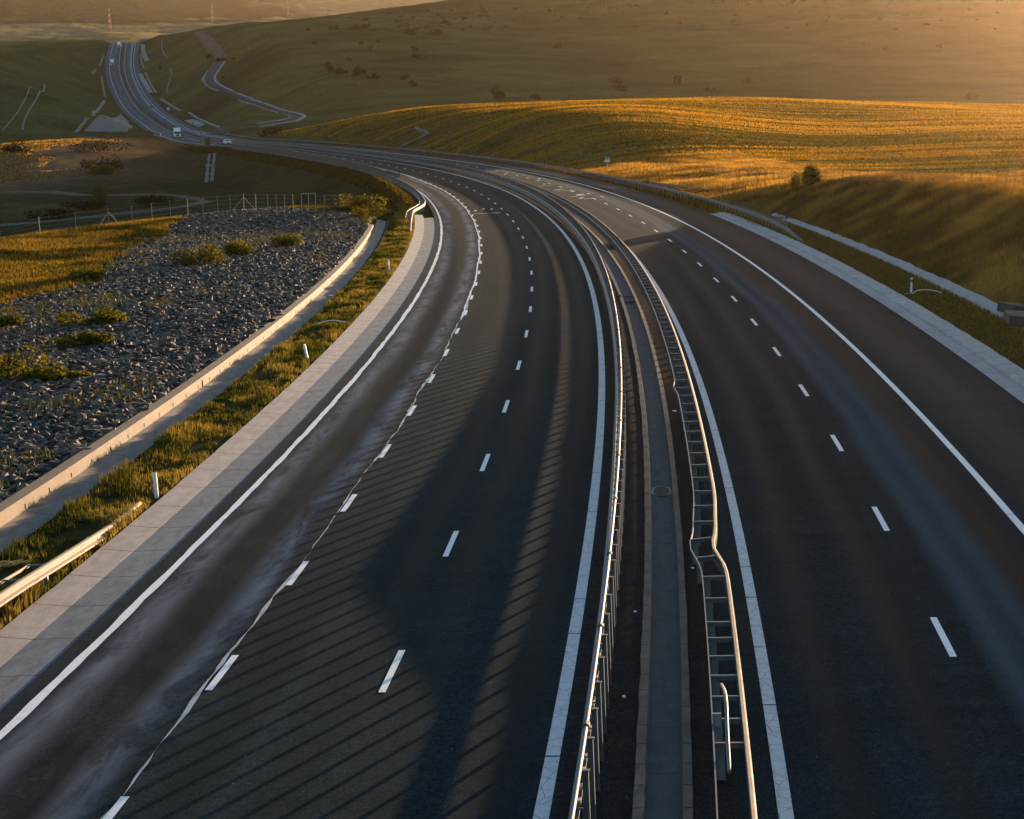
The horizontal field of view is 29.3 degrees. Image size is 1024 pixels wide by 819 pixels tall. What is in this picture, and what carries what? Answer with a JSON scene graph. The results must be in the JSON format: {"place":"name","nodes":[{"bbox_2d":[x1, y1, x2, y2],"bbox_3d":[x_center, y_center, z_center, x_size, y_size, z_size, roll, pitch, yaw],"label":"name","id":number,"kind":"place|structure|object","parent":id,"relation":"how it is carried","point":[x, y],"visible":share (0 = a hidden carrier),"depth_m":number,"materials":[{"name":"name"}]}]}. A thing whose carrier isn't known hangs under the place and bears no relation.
{"place":"outdoors","nodes":[
{"label":"outdoors","id":0,"kind":"place"},
{"bbox_2d":[0,191,208,200],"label":"valley track","id":1,"kind":"structure","parent":0,"point":[80,194],"depth_m":450.44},
{"bbox_2d":[0,201,216,226],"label":"valley track","id":2,"kind":"structure","parent":0,"point":[196,203],"depth_m":414.29,"materials":[{"name":"grey"}]},
{"bbox_2d":[173,128,180,137],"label":"truck","id":3,"kind":"object","parent":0,"point":[176,132],"visible":1,"depth_m":736.04,"materials":[{"name":"white metal"}]},
{"bbox_2d":[193,31,228,62],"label":"dirt path","id":4,"kind":"structure","parent":0,"point":[211,45],"depth_m":1490.57,"materials":[{"name":"brown soil"}]},
{"bbox_2d":[205,61,301,135],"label":"access track","id":5,"kind":"structure","parent":0,"point":[210,81],"depth_m":1024.50,"materials":[{"name":"grey asphalt"}]},
{"bbox_2d":[480,2,530,30],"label":"dirt path","id":6,"kind":"structure","parent":0,"point":[498,20],"depth_m":1590.85,"materials":[{"name":"brown soil"}]},
{"bbox_2d":[0,0,1023,816],"bbox_3d":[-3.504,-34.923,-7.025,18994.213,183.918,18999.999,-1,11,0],"label":"ground","id":7,"kind":"structure","parent":0,"point":[58,48],"depth_m":1134.35,"materials":[{"name":"plant"}]},
{"bbox_2d":[0,139,31,151],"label":"shrub","id":8,"kind":"object","parent":7,"relation":"on","point":[11,147],"visible":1,"depth_m":548.60,"materials":[{"name":"green plant"}]},
{"bbox_2d":[2,86,31,130],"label":"ditch","id":9,"kind":"object","parent":7,"relation":"on","point":[18,110],"visible":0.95,"depth_m":883.03,"materials":[{"name":"concrete"}]},
{"bbox_2d":[21,84,44,129],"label":"ditch","id":10,"kind":"object","parent":7,"relation":"on","point":[28,111],"visible":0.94,"depth_m":889.57,"materials":[{"name":"concrete"}]},
{"bbox_2d":[20,208,74,218],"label":"shrub","id":11,"kind":"object","parent":7,"relation":"on","point":[47,213],"visible":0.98,"depth_m":415.81,"materials":[{"name":"green plant"}]},
{"bbox_2d":[0,137,120,182],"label":"valley grass","id":12,"kind":"structure","parent":7,"relation":"on","point":[36,142],"depth_m":529.15,"materials":[{"name":"plant"}]},
{"bbox_2d":[73,118,89,132],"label":"ditch","id":13,"kind":"object","parent":7,"relation":"on","point":[80,126],"visible":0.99,"depth_m":850.92,"materials":[{"name":"concrete"}]},
{"bbox_2d":[60,199,110,209],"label":"shrub","id":14,"kind":"object","parent":7,"relation":"on","point":[88,204],"visible":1,"depth_m":424.54,"materials":[{"name":"green plant"}]},
{"bbox_2d":[92,100,105,115],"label":"ditch","id":15,"kind":"object","parent":7,"relation":"on","point":[98,109],"visible":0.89,"depth_m":1116.00,"materials":[{"name":"concrete"}]},
{"bbox_2d":[92,180,109,199],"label":"tree","id":16,"kind":"object","parent":7,"relation":"on","point":[100,190],"visible":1,"depth_m":439.45,"materials":[{"name":"green plant"}]},
{"bbox_2d":[70,135,132,151],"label":"shrub","id":17,"kind":"object","parent":7,"relation":"on","point":[95,144],"visible":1,"depth_m":554.21,"materials":[{"name":"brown plant"}]},
{"bbox_2d":[79,154,123,169],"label":"shrub","id":18,"kind":"object","parent":7,"relation":"on","point":[100,164],"visible":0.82,"depth_m":502.12,"materials":[{"name":"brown plant"}]},
{"bbox_2d":[85,164,119,175],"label":"shrub","id":19,"kind":"object","parent":7,"relation":"on","point":[105,169],"visible":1,"depth_m":492.49,"materials":[{"name":"green plant"}]},
{"bbox_2d":[100,76,106,97],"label":"ditch","id":20,"kind":"object","parent":7,"relation":"on","point":[103,89],"visible":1,"depth_m":1427.95,"materials":[{"name":"concrete"}]},
{"bbox_2d":[84,114,132,131],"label":"paved apron","id":21,"kind":"object","parent":7,"relation":"on","point":[119,123],"visible":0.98,"depth_m":854.25,"materials":[{"name":"concrete"}]},
{"bbox_2d":[141,44,149,61],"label":"ditch","id":22,"kind":"object","parent":7,"relation":"on","point":[144,55],"visible":1,"depth_m":1633.35,"materials":[{"name":"concrete"}]},
{"bbox_2d":[138,73,153,93],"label":"ditch","id":23,"kind":"object","parent":7,"relation":"on","point":[145,83],"visible":0.99,"depth_m":1462.94,"materials":[{"name":"concrete"}]},
{"bbox_2d":[0,193,293,237],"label":"wire fence","id":24,"kind":"object","parent":7,"relation":"on","point":[180,208],"visible":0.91,"depth_m":208.41,"materials":[{"name":"grey metal"}]},
{"bbox_2d":[132,194,174,205],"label":"shrub","id":25,"kind":"object","parent":7,"relation":"on","point":[143,201],"visible":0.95,"depth_m":425.06,"materials":[{"name":"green plant"}]},
{"bbox_2d":[160,98,181,111],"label":"ditch","id":26,"kind":"object","parent":7,"relation":"on","point":[170,105],"visible":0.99,"depth_m":1241.96,"materials":[{"name":"concrete"}]},
{"bbox_2d":[0,207,368,502],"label":"riprap","id":27,"kind":"object","parent":7,"relation":"on","point":[177,332],"visible":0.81,"depth_m":109.24,"materials":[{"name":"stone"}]},
{"bbox_2d":[0,312,25,326],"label":"shrub","id":28,"kind":"object","parent":27,"relation":"on","point":[11,320],"visible":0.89,"depth_m":110.17,"materials":[{"name":"green plant"}]},
{"bbox_2d":[0,344,57,381],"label":"shrub","id":29,"kind":"object","parent":27,"relation":"on","point":[7,367],"visible":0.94,"depth_m":87.66,"materials":[{"name":"green plant"}]},
{"bbox_2d":[23,364,91,381],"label":"shrub","id":30,"kind":"object","parent":27,"relation":"on","point":[49,373],"visible":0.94,"depth_m":86.34,"materials":[{"name":"green plant"}]},
{"bbox_2d":[35,258,107,281],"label":"shrub","id":31,"kind":"object","parent":27,"relation":"on","point":[84,273],"visible":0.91,"depth_m":139.28,"materials":[{"name":"green plant"}]},
{"bbox_2d":[53,330,116,350],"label":"shrub","id":32,"kind":"object","parent":27,"relation":"on","point":[88,338],"visible":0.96,"depth_m":98.36,"materials":[{"name":"green plant"}]},
{"bbox_2d":[54,305,131,325],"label":"shrub","id":33,"kind":"object","parent":27,"relation":"on","point":[102,316],"visible":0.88,"depth_m":109.03,"materials":[{"name":"green plant"}]},
{"bbox_2d":[0,207,361,488],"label":"stone tufts","id":34,"kind":"object","parent":27,"relation":"on","point":[95,303],"visible":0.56,"depth_m":118.75,"materials":[{"name":"green plant"}]},
{"bbox_2d":[168,242,226,265],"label":"shrub","id":35,"kind":"object","parent":27,"relation":"on","point":[211,256],"visible":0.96,"depth_m":149.00,"materials":[{"name":"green plant"}]},
{"bbox_2d":[223,239,257,254],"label":"shrub","id":36,"kind":"object","parent":27,"relation":"on","point":[233,248],"visible":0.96,"depth_m":157.14,"materials":[{"name":"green plant"}]},
{"bbox_2d":[268,232,303,246],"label":"shrub","id":37,"kind":"object","parent":27,"relation":"on","point":[285,241],"visible":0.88,"depth_m":165.20,"materials":[{"name":"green plant"}]},
{"bbox_2d":[301,193,315,212],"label":"gate frame","id":38,"kind":"object","parent":27,"relation":"on","point":[308,201],"visible":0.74,"depth_m":205.70,"materials":[{"name":"brown"}]},
{"bbox_2d":[0,224,373,526],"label":"retaining wall","id":39,"kind":"structure","parent":7,"relation":"on","point":[31,494],"depth_m":77.17,"materials":[{"name":"concrete"}]},
{"bbox_2d":[0,220,388,554],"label":"drainage channel","id":40,"kind":"object","parent":7,"relation":"on","point":[44,510],"visible":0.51,"depth_m":78.56,"materials":[{"name":"concrete"}]},
{"bbox_2d":[184,119,204,126],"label":"concrete pad","id":41,"kind":"object","parent":7,"relation":"on","point":[190,121],"visible":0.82,"depth_m":1079.67,"materials":[{"name":"grey concrete"}]},
{"bbox_2d":[0,204,406,305],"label":"shelf grass","id":42,"kind":"structure","parent":7,"relation":"on","point":[15,266],"depth_m":171.19,"materials":[{"name":"green plant"}]},
{"bbox_2d":[188,112,220,127],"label":"ditch","id":43,"kind":"object","parent":7,"relation":"on","point":[201,120],"visible":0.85,"depth_m":1061.62,"materials":[{"name":"concrete"}]},
{"bbox_2d":[0,201,414,629],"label":"verge","id":44,"kind":"structure","parent":7,"relation":"on","point":[83,531],"depth_m":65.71,"materials":[{"name":"green plant"}]},
{"bbox_2d":[0,559,31,566],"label":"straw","id":45,"kind":"object","parent":44,"relation":"on","point":[7,563],"visible":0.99,"depth_m":52.77,"materials":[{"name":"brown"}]},
{"bbox_2d":[0,501,141,606],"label":"guard rail","id":46,"kind":"object","parent":44,"relation":"on","point":[43,572],"visible":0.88,"depth_m":50.86,"materials":[{"name":"metal"}]},
{"bbox_2d":[76,514,109,520],"bbox_3d":[-12.510,3.212,58.479,1.180,0.186,0.504,-2,9,4],"label":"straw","id":47,"kind":"object","parent":44,"relation":"on","point":[87,517],"visible":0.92,"depth_m":58.33,"materials":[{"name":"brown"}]},
{"bbox_2d":[152,473,158,497],"bbox_3d":[-11.207,2.378,61.625,0.128,0.830,0.066,-3,12,4],"label":"delineator post","id":48,"kind":"object","parent":44,"relation":"on","point":[155,484],"visible":1,"depth_m":61.60,"materials":[{"name":"white plastic"}]},
{"bbox_2d":[204,154,210,181],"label":"stone chute","id":49,"kind":"object","parent":7,"relation":"on","point":[207,166],"visible":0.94,"depth_m":523.78,"materials":[{"name":"stone"}]},
{"bbox_2d":[0,215,423,666],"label":"kerb","id":50,"kind":"structure","parent":7,"relation":"on","point":[29,623],"depth_m":61.61,"materials":[{"name":"concrete"}]},
{"bbox_2d":[210,153,216,181],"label":"stone chute","id":51,"kind":"object","parent":7,"relation":"on","point":[213,165],"visible":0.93,"depth_m":523.08,"materials":[{"name":"stone"}]},
{"bbox_2d":[0,217,435,709],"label":"gutter","id":52,"kind":"object","parent":7,"relation":"on","point":[27,664],"visible":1,"depth_m":57.90,"materials":[{"name":"concrete"}]},
{"bbox_2d":[0,178,478,818],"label":"climbing lane","id":53,"kind":"structure","parent":7,"relation":"on","point":[86,736],"depth_m":49.44,"materials":[{"name":"grey asphalt"}]},
{"bbox_2d":[202,62,290,123],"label":"ditch","id":54,"kind":"object","parent":7,"relation":"on","point":[206,84],"visible":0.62,"depth_m":1037.43,"materials":[{"name":"concrete"}]},
{"bbox_2d":[213,62,305,126],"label":"ditch","id":55,"kind":"object","parent":7,"relation":"on","point":[251,98],"visible":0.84,"depth_m":990.74,"materials":[{"name":"concrete"}]},
{"bbox_2d":[256,126,270,137],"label":"shrub","id":56,"kind":"object","parent":7,"relation":"on","point":[265,132],"visible":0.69,"depth_m":656.73,"materials":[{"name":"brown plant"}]},
{"bbox_2d":[268,126,282,133],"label":"shrub","id":57,"kind":"object","parent":7,"relation":"on","point":[272,130],"visible":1,"depth_m":652.82,"materials":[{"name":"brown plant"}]},
{"bbox_2d":[183,145,416,210],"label":"embankment grass","id":58,"kind":"structure","parent":7,"relation":"on","point":[372,186],"depth_m":386.63,"materials":[{"name":"green plant"}]},
{"bbox_2d":[0,42,607,818],"bbox_3d":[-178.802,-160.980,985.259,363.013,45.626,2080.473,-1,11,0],"label":"carriageway","id":59,"kind":"structure","parent":7,"relation":"on","point":[408,644],"depth_m":47.23,"materials":[{"name":"grey asphalt"}]},
{"bbox_2d":[233,144,385,178],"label":"parapet","id":60,"kind":"structure","parent":7,"relation":"on","point":[371,170],"depth_m":437.35,"materials":[{"name":"grey concrete"}]},
{"bbox_2d":[324,62,333,71],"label":"hill shrub","id":61,"kind":"object","parent":7,"relation":"on","point":[329,68],"visible":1,"depth_m":1094.00,"materials":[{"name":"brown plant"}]},
{"bbox_2d":[335,68,347,74],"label":"hill shrub","id":62,"kind":"object","parent":7,"relation":"on","point":[339,71],"visible":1,"depth_m":1048.37,"materials":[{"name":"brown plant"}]},
{"bbox_2d":[352,65,365,76],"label":"hill shrub","id":63,"kind":"object","parent":7,"relation":"on","point":[357,71],"visible":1,"depth_m":995.75,"materials":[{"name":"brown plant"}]},
{"bbox_2d":[352,204,369,216],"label":"shrub","id":64,"kind":"object","parent":7,"relation":"on","point":[361,211],"visible":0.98,"depth_m":201.64,"materials":[{"name":"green plant"}]},
{"bbox_2d":[335,193,388,210],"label":"shrub","id":65,"kind":"object","parent":7,"relation":"on","point":[359,201],"visible":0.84,"depth_m":212.27,"materials":[{"name":"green plant"}]},
{"bbox_2d":[366,71,379,78],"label":"hill shrub","id":66,"kind":"object","parent":7,"relation":"on","point":[375,75],"visible":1,"depth_m":990.83,"materials":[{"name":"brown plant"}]},
{"bbox_2d":[119,42,644,818],"bbox_3d":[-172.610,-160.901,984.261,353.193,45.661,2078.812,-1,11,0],"label":"median","id":67,"kind":"object","parent":7,"relation":"on","point":[613,798],"visible":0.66,"depth_m":45.77,"materials":[{"name":"concrete"}]},
{"bbox_2d":[120,43,625,818],"bbox_3d":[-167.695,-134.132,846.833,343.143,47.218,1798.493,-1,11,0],"label":"guard rail","id":68,"kind":"object","parent":67,"relation":"on","point":[590,755],"visible":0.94,"depth_m":49.94,"materials":[{"name":"metal"}]},
{"bbox_2d":[213,141,650,818],"bbox_3d":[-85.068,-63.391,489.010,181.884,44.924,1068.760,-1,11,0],"label":"median gutter border","id":69,"kind":"object","parent":67,"relation":"on","point":[641,743],"visible":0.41,"depth_m":45.10,"materials":[{"name":"concrete"}]},
{"bbox_2d":[121,42,682,818],"bbox_3d":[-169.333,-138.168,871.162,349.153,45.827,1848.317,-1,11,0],"label":"median gutter","id":70,"kind":"object","parent":7,"relation":"on","point":[663,780],"visible":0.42,"depth_m":45.36,"materials":[{"name":"concrete"}]},
{"bbox_2d":[652,486,670,496],"bbox_3d":[4.579,2.506,60.051,0.660,0.052,1.500,-2,9,4],"label":"drain grate","id":71,"kind":"object","parent":70,"relation":"on","point":[661,491],"visible":1,"depth_m":59.91,"materials":[{"name":"black metal"}]},
{"bbox_2d":[386,174,425,230],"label":"guard rail","id":72,"kind":"object","parent":7,"relation":"on","point":[411,190],"visible":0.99,"depth_m":248.43,"materials":[{"name":"metal"}]},
{"bbox_2d":[404,27,416,35],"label":"hill shrub","id":73,"kind":"object","parent":7,"relation":"on","point":[408,31],"visible":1,"depth_m":1392.58,"materials":[{"name":"brown plant"}]},
{"bbox_2d":[401,126,428,146],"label":"stepped spillway","id":74,"kind":"object","parent":7,"relation":"on","point":[418,129],"visible":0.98,"depth_m":500.17,"materials":[{"name":"concrete"}]},
{"bbox_2d":[122,42,735,818],"bbox_3d":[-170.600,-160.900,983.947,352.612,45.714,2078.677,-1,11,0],"label":"median","id":75,"kind":"object","parent":7,"relation":"on","point":[702,772],"visible":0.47,"depth_m":44.85,"materials":[{"name":"concrete"}]},
{"bbox_2d":[123,43,757,818],"bbox_3d":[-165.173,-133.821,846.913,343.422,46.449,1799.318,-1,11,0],"label":"guard rail","id":76,"kind":"object","parent":75,"relation":"on","point":[625,253],"visible":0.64,"depth_m":51.90,"materials":[{"name":"metal"}]},
{"bbox_2d":[242,143,692,818],"bbox_3d":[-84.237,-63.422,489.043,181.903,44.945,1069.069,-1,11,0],"label":"median gutter border","id":77,"kind":"object","parent":75,"relation":"on","point":[688,787],"visible":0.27,"depth_m":46.14,"materials":[{"name":"concrete"}]},
{"bbox_2d":[712,683,730,772],"bbox_3d":[3.699,5.925,34.758,0.288,1.069,3.840,0,11,5],"label":"broken rail post","id":78,"kind":"object","parent":75,"relation":"on","point":[716,721],"visible":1,"depth_m":35.06,"materials":[{"name":"metal"}]},
{"bbox_2d":[185,121,802,241],"bbox_3d":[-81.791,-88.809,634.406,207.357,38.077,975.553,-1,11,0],"label":"guard rail","id":79,"kind":"object","parent":7,"relation":"on","point":[762,218],"visible":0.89,"depth_m":270.52,"materials":[{"name":"metal"}]},
{"bbox_2d":[490,86,505,98],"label":"hill shrub","id":80,"kind":"object","parent":7,"relation":"on","point":[498,94],"visible":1,"depth_m":885.60,"materials":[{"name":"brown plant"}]},
{"bbox_2d":[332,140,778,228],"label":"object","id":81,"kind":"structure","parent":7,"relation":"on","point":[700,205],"depth_m":268.98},
{"bbox_2d":[123,42,1023,818],"bbox_3d":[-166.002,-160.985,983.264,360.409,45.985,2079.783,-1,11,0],"label":"carriageway","id":82,"kind":"structure","parent":7,"relation":"on","point":[871,538],"depth_m":49.74,"materials":[{"name":"grey asphalt"}]},
{"bbox_2d":[609,76,622,84],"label":"hill shrub","id":83,"kind":"object","parent":7,"relation":"on","point":[617,80],"visible":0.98,"depth_m":971.15,"materials":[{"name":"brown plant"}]},
{"bbox_2d":[613,84,627,90],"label":"hill shrub","id":84,"kind":"object","parent":7,"relation":"on","point":[617,87],"visible":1,"depth_m":933.03,"materials":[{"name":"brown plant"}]},
{"bbox_2d":[271,96,1023,175],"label":"field crop","id":85,"kind":"object","parent":7,"relation":"on","point":[822,153],"visible":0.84,"depth_m":437.34,"materials":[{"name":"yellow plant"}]},
{"bbox_2d":[673,74,681,85],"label":"hill shrub","id":86,"kind":"object","parent":7,"relation":"on","point":[677,80],"visible":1,"depth_m":966.84,"materials":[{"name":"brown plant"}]},
{"bbox_2d":[636,180,728,192],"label":"guard rail","id":87,"kind":"object","parent":7,"relation":"on","point":[665,185],"visible":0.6,"depth_m":244.69,"materials":[{"name":"metal"}]},
{"bbox_2d":[702,84,715,91],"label":"hill shrub","id":88,"kind":"object","parent":7,"relation":"on","point":[708,89],"visible":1,"depth_m":917.15,"materials":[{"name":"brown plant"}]},
{"bbox_2d":[740,77,752,84],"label":"hill shrub","id":89,"kind":"object","parent":7,"relation":"on","point":[747,81],"visible":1,"depth_m":974.69,"materials":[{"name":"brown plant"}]},
{"bbox_2d":[575,151,1023,202],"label":"dry tall grass","id":90,"kind":"structure","parent":7,"relation":"on","point":[675,172],"depth_m":262.57,"materials":[{"name":"yellow plant"}]},
{"bbox_2d":[789,162,822,187],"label":"tree","id":91,"kind":"object","parent":7,"relation":"on","point":[810,176],"visible":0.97,"depth_m":195.30,"materials":[{"name":"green plant"}]},
{"bbox_2d":[704,164,1023,186],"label":"wire fence","id":92,"kind":"object","parent":7,"relation":"on","point":[928,175],"visible":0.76,"depth_m":164.59,"materials":[{"name":"brown"}]},
{"bbox_2d":[712,214,1023,402],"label":"kerb","id":93,"kind":"structure","parent":7,"relation":"on","point":[1004,382],"depth_m":97.89,"materials":[{"name":"concrete"}]},
{"bbox_2d":[717,212,1023,388],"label":"kerb slab","id":94,"kind":"structure","parent":7,"relation":"on","point":[1010,370],"depth_m":102.78,"materials":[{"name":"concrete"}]},
{"bbox_2d":[728,170,1023,310],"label":"cutting grass","id":95,"kind":"structure","parent":7,"relation":"on","point":[930,190],"depth_m":142.13,"materials":[{"name":"green plant"}]},
{"bbox_2d":[772,213,1023,328],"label":"drainage channel","id":96,"kind":"object","parent":7,"relation":"on","point":[983,302],"visible":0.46,"depth_m":126.30,"materials":[{"name":"concrete"}]},
{"bbox_2d":[997,301,1023,311],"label":"concrete block","id":97,"kind":"structure","parent":96,"relation":"on","point":[1002,306],"depth_m":100.39,"materials":[{"name":"grey concrete"}]},
{"bbox_2d":[1003,310,1023,326],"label":"concrete block","id":98,"kind":"structure","parent":96,"relation":"on","point":[1013,317],"depth_m":95.43,"materials":[{"name":"grey concrete"}]},
{"bbox_2d":[964,93,978,99],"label":"hill shrub","id":99,"kind":"object","parent":7,"relation":"on","point":[970,97],"visible":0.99,"depth_m":793.36,"materials":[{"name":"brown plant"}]},
{"bbox_2d":[134,42,1023,523],"bbox_3d":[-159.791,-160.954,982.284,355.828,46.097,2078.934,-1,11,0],"label":"shoulder","id":100,"kind":"object","parent":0,"point":[972,414],"visible":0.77,"depth_m":88.65},
{"bbox_2d":[644,0,720,40],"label":"dirt path","id":101,"kind":"structure","parent":0,"point":[707,16],"depth_m":1500.34,"materials":[{"name":"brown soil"}]},
{"bbox_2d":[698,18,953,27],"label":"dirt path","id":102,"kind":"structure","parent":0,"point":[815,20],"depth_m":1466.40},
{"bbox_2d":[704,203,1023,369],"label":"verge","id":103,"kind":"structure","parent":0,"point":[947,311],"depth_m":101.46,"materials":[{"name":"green plant"}]},
{"bbox_2d":[868,0,894,21],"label":"dirt path","id":104,"kind":"structure","parent":0,"point":[888,4],"depth_m":1524.90,"materials":[{"name":"beige soil"}]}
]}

